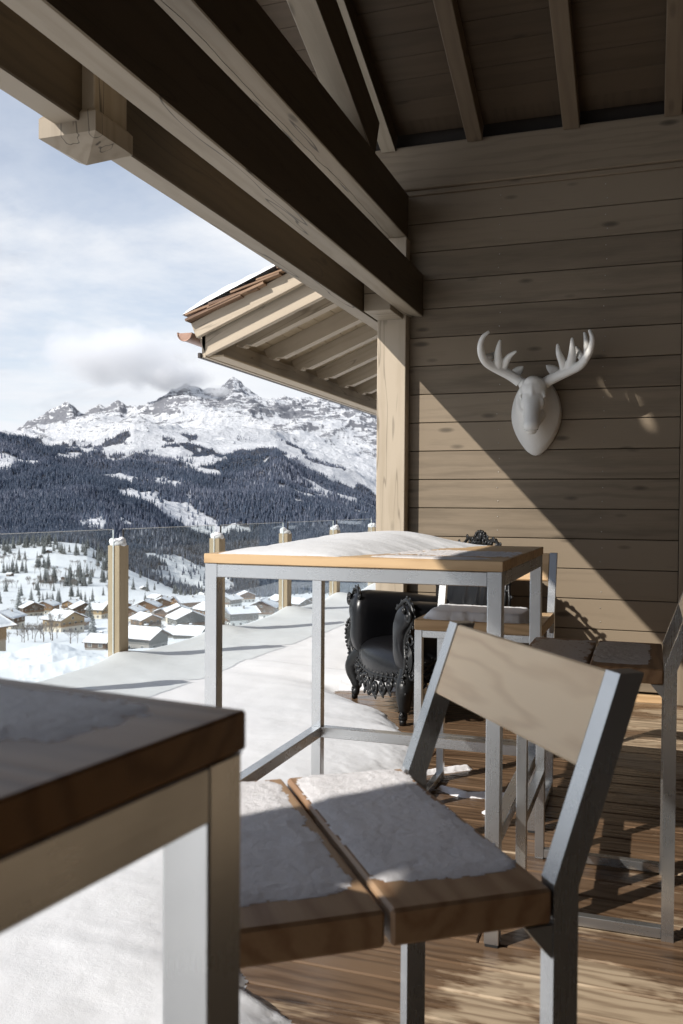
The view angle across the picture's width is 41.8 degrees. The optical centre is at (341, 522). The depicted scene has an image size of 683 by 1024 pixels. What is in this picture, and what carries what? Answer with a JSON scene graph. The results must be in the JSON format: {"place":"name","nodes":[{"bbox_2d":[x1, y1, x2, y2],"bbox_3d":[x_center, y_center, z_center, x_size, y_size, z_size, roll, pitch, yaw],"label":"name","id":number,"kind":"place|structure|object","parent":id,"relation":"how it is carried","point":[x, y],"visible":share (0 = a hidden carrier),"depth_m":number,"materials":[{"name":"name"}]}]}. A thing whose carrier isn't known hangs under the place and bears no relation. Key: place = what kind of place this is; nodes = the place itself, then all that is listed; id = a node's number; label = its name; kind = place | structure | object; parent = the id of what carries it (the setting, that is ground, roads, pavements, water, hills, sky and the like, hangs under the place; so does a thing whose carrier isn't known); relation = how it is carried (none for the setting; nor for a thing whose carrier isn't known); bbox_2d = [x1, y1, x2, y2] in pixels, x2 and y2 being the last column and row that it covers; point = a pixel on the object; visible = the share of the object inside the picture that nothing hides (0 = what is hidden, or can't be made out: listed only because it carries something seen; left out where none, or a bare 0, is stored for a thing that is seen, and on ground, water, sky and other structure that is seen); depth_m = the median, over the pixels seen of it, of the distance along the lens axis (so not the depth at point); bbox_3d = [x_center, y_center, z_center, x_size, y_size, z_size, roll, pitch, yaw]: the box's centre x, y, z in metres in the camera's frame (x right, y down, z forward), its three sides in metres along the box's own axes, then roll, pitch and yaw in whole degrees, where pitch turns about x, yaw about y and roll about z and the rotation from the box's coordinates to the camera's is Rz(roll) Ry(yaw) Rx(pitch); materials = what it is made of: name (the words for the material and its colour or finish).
{"place":"outdoors","nodes":[
{"label":"outdoors","id":0,"kind":"place"},
{"bbox_2d":[0,89,318,431],"label":"sky","id":1,"kind":"structure","parent":0,"point":[100,269],"materials":[{"name":"white"}]},
{"bbox_2d":[0,377,376,682],"bbox_3d":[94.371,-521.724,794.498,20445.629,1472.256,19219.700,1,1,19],"label":"mountain terrain","id":2,"kind":"structure","parent":0,"point":[226,414],"depth_m":5033.08,"materials":[{"name":"white snow"}]},
{"bbox_2d":[3,580,8,591],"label":"spruce tree","id":3,"kind":"object","parent":2,"relation":"on","point":[5,589],"visible":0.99,"depth_m":1001.33,"materials":[{"name":"green plant"}]},
{"bbox_2d":[0,614,16,650],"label":"chalet","id":4,"kind":"object","parent":2,"relation":"on","point":[5,622],"visible":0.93,"depth_m":140.49,"materials":[{"name":"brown wood"}]},
{"bbox_2d":[0,608,27,628],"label":"chalet","id":5,"kind":"object","parent":2,"relation":"on","point":[14,615],"visible":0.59,"depth_m":402.32,"materials":[{"name":"grey stone"}]},
{"bbox_2d":[15,588,21,609],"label":"spruce tree","id":6,"kind":"object","parent":2,"relation":"on","point":[18,601],"visible":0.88,"depth_m":527.18,"materials":[{"name":"green plant"}]},
{"bbox_2d":[14,625,29,642],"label":"bare tree","id":7,"kind":"object","parent":2,"relation":"on","point":[23,630],"visible":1,"depth_m":307.86,"materials":[{"name":"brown plant"}]},
{"bbox_2d":[14,599,45,615],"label":"chalet","id":8,"kind":"object","parent":2,"relation":"on","point":[26,607],"visible":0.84,"depth_m":525.87,"materials":[{"name":"brown stone"}]},
{"bbox_2d":[30,625,42,637],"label":"bare tree","id":9,"kind":"object","parent":2,"relation":"on","point":[35,629],"visible":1,"depth_m":310.95,"materials":[{"name":"brown plant"}]},
{"bbox_2d":[34,554,39,566],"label":"spruce tree","id":10,"kind":"object","parent":2,"relation":"on","point":[37,563],"visible":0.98,"depth_m":1312.75,"materials":[{"name":"green plant"}]},
{"bbox_2d":[36,623,49,641],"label":"bare tree","id":11,"kind":"object","parent":2,"relation":"on","point":[43,625],"visible":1,"depth_m":313.89,"materials":[{"name":"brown plant"}]},
{"bbox_2d":[37,599,60,613],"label":"chalet","id":12,"kind":"object","parent":2,"relation":"on","point":[50,604],"visible":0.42,"depth_m":566.00,"materials":[{"name":"grey stone"}]},
{"bbox_2d":[51,569,56,582],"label":"spruce tree","id":13,"kind":"object","parent":2,"relation":"on","point":[53,577],"visible":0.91,"depth_m":1131.33,"materials":[{"name":"green plant"}]},
{"bbox_2d":[45,611,63,640],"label":"bare tree","id":14,"kind":"object","parent":2,"relation":"on","point":[52,615],"visible":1,"depth_m":319.16,"materials":[{"name":"brown plant"}]},
{"bbox_2d":[40,608,87,631],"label":"chalet","id":15,"kind":"object","parent":2,"relation":"on","point":[73,619],"visible":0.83,"depth_m":384.24,"materials":[{"name":"grey stone"}]},
{"bbox_2d":[63,572,67,585],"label":"spruce tree","id":16,"kind":"object","parent":2,"relation":"on","point":[65,583],"visible":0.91,"depth_m":1098.77,"materials":[{"name":"green plant"}]},
{"bbox_2d":[67,572,71,585],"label":"spruce tree","id":17,"kind":"object","parent":2,"relation":"on","point":[69,580],"visible":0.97,"depth_m":1100.50,"materials":[{"name":"green plant"}]},
{"bbox_2d":[61,598,79,609],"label":"chalet","id":18,"kind":"object","parent":2,"relation":"on","point":[66,603],"visible":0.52,"depth_m":610.36,"materials":[{"name":"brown wood"}]},
{"bbox_2d":[66,628,80,643],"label":"bare tree","id":19,"kind":"object","parent":2,"relation":"on","point":[73,631],"visible":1,"depth_m":287.96,"materials":[{"name":"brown plant"}]},
{"bbox_2d":[68,600,87,614],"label":"chalet","id":20,"kind":"object","parent":2,"relation":"on","point":[79,606],"visible":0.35,"depth_m":505.15,"materials":[{"name":"grey stone"}]},
{"bbox_2d":[78,568,81,582],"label":"spruce tree","id":21,"kind":"object","parent":2,"relation":"on","point":[79,578],"visible":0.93,"depth_m":1143.59,"materials":[{"name":"green plant"}]},
{"bbox_2d":[80,569,87,585],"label":"spruce tree","id":22,"kind":"object","parent":2,"relation":"on","point":[83,574],"visible":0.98,"depth_m":1116.84,"materials":[{"name":"green plant"}]},
{"bbox_2d":[84,616,91,629],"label":"chalet","id":23,"kind":"object","parent":2,"relation":"on","point":[86,625],"visible":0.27,"depth_m":413.69,"materials":[{"name":"grey stone"}]},
{"bbox_2d":[87,570,92,584],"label":"spruce tree","id":24,"kind":"object","parent":2,"relation":"on","point":[89,579],"visible":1,"depth_m":1132.60,"materials":[{"name":"green plant"}]},
{"bbox_2d":[87,596,94,618],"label":"spruce tree","id":25,"kind":"object","parent":2,"relation":"on","point":[89,609],"visible":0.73,"depth_m":481.86,"materials":[{"name":"green plant"}]},
{"bbox_2d":[87,611,96,635],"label":"spruce tree","id":26,"kind":"object","parent":2,"relation":"on","point":[92,629],"visible":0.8,"depth_m":339.49,"materials":[{"name":"green plant"}]},
{"bbox_2d":[82,631,107,649],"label":"chalet","id":27,"kind":"object","parent":2,"relation":"on","point":[94,641],"visible":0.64,"depth_m":229.71,"materials":[{"name":"grey stone"}]},
{"bbox_2d":[84,602,107,618],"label":"chalet","id":28,"kind":"object","parent":2,"relation":"on","point":[100,610],"visible":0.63,"depth_m":498.47,"materials":[{"name":"grey stone"}]},
{"bbox_2d":[99,569,105,582],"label":"spruce tree","id":29,"kind":"object","parent":2,"relation":"on","point":[102,579],"visible":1,"depth_m":1184.10,"materials":[{"name":"green plant"}]},
{"bbox_2d":[128,605,147,620],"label":"chalet","id":30,"kind":"object","parent":2,"relation":"on","point":[133,609],"visible":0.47,"depth_m":462.39,"materials":[{"name":"grey stone"}]},
{"bbox_2d":[128,611,162,625],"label":"chalet","id":31,"kind":"object","parent":2,"relation":"on","point":[149,618],"visible":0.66,"depth_m":396.27,"materials":[{"name":"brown wood"}]},
{"bbox_2d":[131,598,162,613],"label":"chalet","id":32,"kind":"object","parent":2,"relation":"on","point":[150,604],"visible":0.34,"depth_m":513.40,"materials":[{"name":"brown wood"}]},
{"bbox_2d":[128,624,173,648],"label":"chalet","id":33,"kind":"object","parent":2,"relation":"on","point":[145,636],"visible":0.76,"depth_m":237.87,"materials":[{"name":"grey stone"}]},
{"bbox_2d":[146,593,163,599],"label":"chalet","id":34,"kind":"object","parent":2,"relation":"on","point":[153,596],"visible":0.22,"depth_m":742.20,"materials":[{"name":"grey stone"}]},
{"bbox_2d":[151,606,168,620],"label":"chalet","id":35,"kind":"object","parent":2,"relation":"on","point":[160,612],"visible":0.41,"depth_m":458.08,"materials":[{"name":"brown stone"}]},
{"bbox_2d":[154,595,172,607],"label":"chalet","id":36,"kind":"object","parent":2,"relation":"on","point":[164,600],"visible":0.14,"depth_m":574.30,"materials":[{"name":"brown wood"}]},
{"bbox_2d":[162,624,175,637],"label":"chalet","id":37,"kind":"object","parent":2,"relation":"on","point":[169,628],"visible":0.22,"depth_m":338.10,"materials":[{"name":"grey stone"}]},
{"bbox_2d":[163,603,193,622],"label":"chalet","id":38,"kind":"object","parent":2,"relation":"on","point":[172,608],"visible":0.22,"depth_m":441.67,"materials":[{"name":"grey stone"}]},
{"bbox_2d":[165,607,204,625],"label":"chalet","id":39,"kind":"object","parent":2,"relation":"on","point":[180,616],"visible":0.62,"depth_m":390.85,"materials":[{"name":"grey stone"}]},
{"bbox_2d":[170,594,204,609],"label":"chalet","id":40,"kind":"object","parent":2,"relation":"on","point":[190,600],"visible":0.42,"depth_m":572.93,"materials":[{"name":"grey stone"}]},
{"bbox_2d":[0,427,375,596],"bbox_3d":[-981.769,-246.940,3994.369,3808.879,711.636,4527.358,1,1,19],"label":"forest","id":41,"kind":"object","parent":2,"relation":"on","point":[37,510],"visible":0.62,"depth_m":3025.29,"materials":[{"name":"green plant"}]},
{"bbox_2d":[171,623,204,638],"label":"chalet","id":42,"kind":"object","parent":2,"relation":"on","point":[183,631],"visible":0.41,"depth_m":311.10,"materials":[{"name":"grey stone"}]},
{"bbox_2d":[192,601,204,614],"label":"chalet","id":43,"kind":"object","parent":2,"relation":"on","point":[199,607],"visible":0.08,"depth_m":472.96,"materials":[{"name":"grey stone"}]},
{"bbox_2d":[225,594,243,606],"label":"chalet","id":44,"kind":"object","parent":2,"relation":"on","point":[231,600],"visible":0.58,"depth_m":652.11,"materials":[{"name":"grey stone"}]},
{"bbox_2d":[225,605,260,625],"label":"chalet","id":45,"kind":"object","parent":2,"relation":"on","point":[233,614],"visible":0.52,"depth_m":409.01,"materials":[{"name":"grey stone"}]},
{"bbox_2d":[237,590,255,602],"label":"chalet","id":46,"kind":"object","parent":2,"relation":"on","point":[247,596],"visible":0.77,"depth_m":752.25,"materials":[{"name":"grey stone"}]},
{"bbox_2d":[244,614,258,622],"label":"bare tree","id":47,"kind":"object","parent":2,"relation":"on","point":[247,616],"visible":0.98,"depth_m":340.49,"materials":[{"name":"brown plant"}]},
{"bbox_2d":[247,597,278,618],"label":"chalet","id":48,"kind":"object","parent":2,"relation":"on","point":[266,606],"visible":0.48,"depth_m":463.11,"materials":[{"name":"grey stone"}]},
{"bbox_2d":[269,594,278,602],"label":"chalet","id":49,"kind":"object","parent":2,"relation":"on","point":[274,597],"visible":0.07,"depth_m":616.58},
{"bbox_2d":[291,596,311,606],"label":"chalet","id":50,"kind":"object","parent":2,"relation":"on","point":[300,601],"visible":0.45,"depth_m":556.50,"materials":[{"name":"grey stone"}]},
{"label":"deck base","id":51,"kind":"structure","parent":2,"relation":"on","visible":0},
{"bbox_2d":[240,686,682,1023],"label":"deck","id":52,"kind":"structure","parent":51,"relation":"on","point":[625,978],"depth_m":2.51,"materials":[{"name":"brown wood"}]},
{"bbox_2d":[108,537,128,656],"bbox_3d":[-1.644,0.655,6.592,0.117,1.108,0.126,1,1,19],"label":"railing post","id":53,"kind":"object","parent":52,"relation":"on","point":[121,546],"visible":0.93,"depth_m":6.54,"materials":[{"name":"brown wood"}]},
{"bbox_2d":[122,525,213,552],"bbox_3d":[-1.385,0.548,7.338,0.012,1.035,1.467,1,1,19],"label":"glass panel","id":54,"kind":"object","parent":53,"relation":"attached to","point":[160,527],"visible":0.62,"depth_m":7.11,"materials":[{"name":"clear glass"}]},
{"bbox_2d":[0,678,245,1023],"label":"bar table","id":55,"kind":"object","parent":52,"relation":"on","point":[81,812],"visible":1,"depth_m":0.60,"materials":[{"name":"wood"}]},
{"bbox_2d":[0,685,150,741],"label":"snow crust","id":56,"kind":"object","parent":55,"relation":"on","point":[41,716],"visible":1,"depth_m":0.65},
{"bbox_2d":[35,583,375,724],"bbox_3d":[-1.248,1.048,5.382,1.890,0.179,15.720,1,1,19],"label":"snow cover","id":57,"kind":"object","parent":52,"relation":"on","point":[267,665],"visible":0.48,"depth_m":6.31,"materials":[{"name":"white snow"}]},
{"bbox_2d":[0,674,426,1023],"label":"snow cover","id":58,"kind":"object","parent":52,"relation":"on","point":[92,954],"visible":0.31,"depth_m":2.40,"materials":[{"name":"white snow"}]},
{"bbox_2d":[209,532,224,624],"bbox_3d":[-1.127,0.630,8.095,0.122,1.104,0.126,1,1,19],"label":"railing post","id":59,"kind":"object","parent":52,"relation":"on","point":[216,541],"visible":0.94,"depth_m":8.05,"materials":[{"name":"brown wood"}]},
{"bbox_2d":[220,522,282,607],"bbox_3d":[-0.865,0.522,8.840,0.012,1.035,1.467,1,1,19],"label":"glass panel","id":60,"kind":"object","parent":59,"relation":"attached to","point":[258,523],"visible":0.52,"depth_m":9.20,"materials":[{"name":"clear glass"}]},
{"bbox_2d":[279,527,291,609],"bbox_3d":[-0.604,0.600,9.596,0.117,1.112,0.128,1,1,19],"label":"railing post","id":61,"kind":"object","parent":52,"relation":"on","point":[285,534],"visible":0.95,"depth_m":9.54,"materials":[{"name":"brown wood"}]},
{"bbox_2d":[287,520,333,593],"bbox_3d":[-0.345,0.496,10.343,0.012,1.035,1.467,1,1,19],"label":"glass panel","id":62,"kind":"object","parent":61,"relation":"attached to","point":[333,530],"visible":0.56,"depth_m":10.99,"materials":[{"name":"clear glass"}]},
{"bbox_2d":[329,525,339,595],"bbox_3d":[-0.084,0.576,11.099,0.117,1.110,0.126,1,1,19],"label":"railing post","id":63,"kind":"object","parent":52,"relation":"on","point":[336,586],"visible":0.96,"depth_m":11.05,"materials":[{"name":"brown wood"}]},
{"bbox_2d":[368,523,375,585],"bbox_3d":[0.437,0.550,12.602,0.127,1.108,0.130,1,1,19],"label":"railing post","id":64,"kind":"object","parent":52,"relation":"on","point":[373,527],"visible":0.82,"depth_m":12.54,"materials":[{"name":"brown wood"}]},
{"bbox_2d":[204,546,542,948],"bbox_3d":[0.168,0.641,3.133,0.935,1.096,0.990,1,1,19],"label":"bar table","id":65,"kind":"object","parent":52,"relation":"on","point":[494,575],"visible":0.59,"depth_m":2.79,"materials":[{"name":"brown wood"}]},
{"bbox_2d":[219,531,486,556],"bbox_3d":[0.089,0.064,3.150,0.693,0.059,0.981,1,1,19],"label":"snow mound","id":66,"kind":"object","parent":65,"relation":"on","point":[362,543],"visible":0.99,"depth_m":2.98,"materials":[{"name":"white snow"}]},
{"bbox_2d":[370,555,488,559],"bbox_3d":[0.263,0.102,2.652,0.370,0.006,0.110,1,1,19],"label":"frost film","id":67,"kind":"object","parent":65,"relation":"on","point":[432,557],"visible":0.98,"depth_m":2.62,"materials":[{"name":"white snow"}]},
{"bbox_2d":[391,549,521,556],"bbox_3d":[0.372,0.098,2.924,0.408,0.004,0.336,1,1,19],"label":"frost film","id":68,"kind":"object","parent":65,"relation":"on","point":[464,553],"visible":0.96,"depth_m":2.88,"materials":[{"name":"white snow"}]},
{"bbox_2d":[376,237,410,591],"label":"timber column","id":69,"kind":"structure","parent":52,"relation":"on","point":[393,451],"depth_m":6.16,"materials":[{"name":"brown wood"}]},
{"bbox_2d":[364,284,402,320],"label":"bracket block","id":70,"kind":"structure","parent":69,"relation":"attached to","point":[377,307],"depth_m":5.86,"materials":[{"name":"brown wood"}]},
{"bbox_2d":[163,621,643,1023],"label":"bar chair","id":71,"kind":"object","parent":52,"relation":"on","point":[578,714],"visible":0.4,"depth_m":1.11,"materials":[{"name":"brown wood"}]},
{"bbox_2d":[240,780,351,906],"bbox_3d":[-0.138,0.437,1.268,0.200,0.004,0.466,0,1,-17],"label":"snow crust","id":72,"kind":"object","parent":71,"relation":"on","point":[284,854],"visible":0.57,"depth_m":1.18},
{"bbox_2d":[296,769,515,881],"bbox_3d":[0.075,0.437,1.336,0.203,0.005,0.458,0,1,-17],"label":"snow crust","id":73,"kind":"object","parent":71,"relation":"on","point":[388,825],"visible":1,"depth_m":1.28},
{"bbox_2d":[344,530,512,725],"bbox_3d":[0.559,0.593,5.561,0.860,1.102,1.149,0,1,-20],"label":"armchair","id":74,"kind":"object","parent":52,"relation":"on","point":[379,633],"visible":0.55,"depth_m":5.51,"materials":[{"name":"black leather"}]},
{"bbox_2d":[427,764,471,774],"bbox_3d":[0.439,1.161,4.193,0.404,0.023,0.074,0,1,-24],"label":"snow remnant","id":75,"kind":"object","parent":52,"relation":"on","point":[456,768],"visible":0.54,"depth_m":4.22,"materials":[{"name":"white snow"}]},
{"bbox_2d":[437,785,504,798],"bbox_3d":[0.594,1.169,3.871,0.390,0.022,0.114,1,1,19],"label":"snow remnant","id":76,"kind":"object","parent":52,"relation":"on","point":[451,791],"visible":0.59,"depth_m":3.86,"materials":[{"name":"white snow"}]},
{"bbox_2d":[414,553,557,808],"bbox_3d":[0.632,0.657,3.857,0.520,1.043,0.552,1,1,19],"label":"bar chair","id":77,"kind":"object","parent":52,"relation":"on","point":[437,629],"visible":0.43,"depth_m":3.69,"materials":[{"name":"metal"}]},
{"bbox_2d":[423,604,529,623],"bbox_3d":[0.581,0.376,3.760,0.448,0.037,0.328,1,1,19],"label":"snow mound","id":78,"kind":"object","parent":77,"relation":"on","point":[478,613],"visible":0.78,"depth_m":3.66,"materials":[{"name":"white snow"}]},
{"bbox_2d":[375,101,682,705],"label":"timber wall","id":79,"kind":"structure","parent":52,"relation":"on","point":[534,242],"depth_m":5.87,"materials":[{"name":"brown wood"}]},
{"bbox_2d":[0,0,422,317],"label":"roof beam","id":80,"kind":"structure","parent":79,"relation":"attached to","point":[153,60],"depth_m":3.27,"materials":[{"name":"brown wood"}]},
{"bbox_2d":[177,264,376,416],"bbox_3d":[1.219,-2.142,9.344,3.192,1.630,6.166,1,1,19],"label":"neighbouring eave","id":81,"kind":"object","parent":79,"relation":"attached to","point":[272,323],"visible":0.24,"depth_m":7.68,"materials":[{"name":"brown wood"}]},
{"bbox_2d":[477,329,594,455],"bbox_3d":[1.251,-0.820,5.707,0.719,0.763,0.445,1,1,19],"label":"deer head","id":82,"kind":"object","parent":79,"relation":"attached to","point":[536,414],"visible":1,"depth_m":5.70},
{"bbox_2d":[515,592,682,942],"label":"bar chair","id":83,"kind":"object","parent":52,"relation":"on","point":[660,670],"visible":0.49,"depth_m":2.64,"materials":[{"name":"metal"}]},
{"bbox_2d":[531,638,595,662],"bbox_3d":[0.706,0.411,2.917,0.210,0.002,0.490,1,1,19],"label":"frost film","id":84,"kind":"object","parent":83,"relation":"on","point":[570,649],"visible":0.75,"depth_m":2.96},
{"bbox_2d":[592,641,651,664],"bbox_3d":[0.902,0.411,2.870,0.175,0.006,0.450,1,1,19],"label":"frost film","id":85,"kind":"object","parent":83,"relation":"on","point":[621,652],"visible":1,"depth_m":2.83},
{"bbox_3d":[-2.165,0.682,5.090,0.119,1.106,0.126,1,1,19],"label":"railing post","id":86,"kind":"object","parent":52,"relation":"on","visible":0},
{"bbox_2d":[6,529,113,654],"bbox_3d":[-1.905,0.575,5.836,0.012,1.035,1.467,1,1,19],"label":"glass panel","id":87,"kind":"object","parent":86,"relation":"attached to","point":[113,571],"visible":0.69,"depth_m":6.52,"materials":[{"name":"clear glass"}]},
{"bbox_3d":[1.291,-0.294,9.290,0.040,2.734,6.190,1,1,19],"label":"wing wall","id":88,"kind":"object","parent":52,"relation":"on","visible":0},
{"bbox_2d":[0,1,377,330],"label":"roof beam","id":89,"kind":"structure","parent":88,"relation":"on","point":[40,73],"depth_m":3.59,"materials":[{"name":"brown wood"}]},
{"bbox_2d":[39,65,132,164],"bbox_3d":[-0.872,-2.214,3.068,0.224,1.962,0.224,1,1,19],"label":"hanging post","id":90,"kind":"object","parent":89,"relation":"hanging from","point":[97,132],"visible":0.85,"depth_m":3.01,"materials":[{"name":"brown wood"}]},
{"bbox_3d":[-0.465,-2.401,-3.426,4.500,7.426,0.100,1,1,19],"label":"end wall","id":91,"kind":"object","parent":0,"visible":0},
{"bbox_2d":[154,0,408,237],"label":"roof beam","id":92,"kind":"structure","parent":91,"relation":"attached to","point":[246,47],"depth_m":4.22,"materials":[{"name":"brown wood"}]},
{"bbox_2d":[287,0,379,155],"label":"truss chord","id":93,"kind":"object","parent":92,"relation":"on","point":[322,29],"visible":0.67,"depth_m":4.83,"materials":[{"name":"brown wood"}]},
{"bbox_2d":[256,0,682,152],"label":"terrace roof","id":94,"kind":"structure","parent":91,"relation":"on","point":[472,67],"depth_m":5.45,"materials":[{"name":"brown wood"}]}
]}

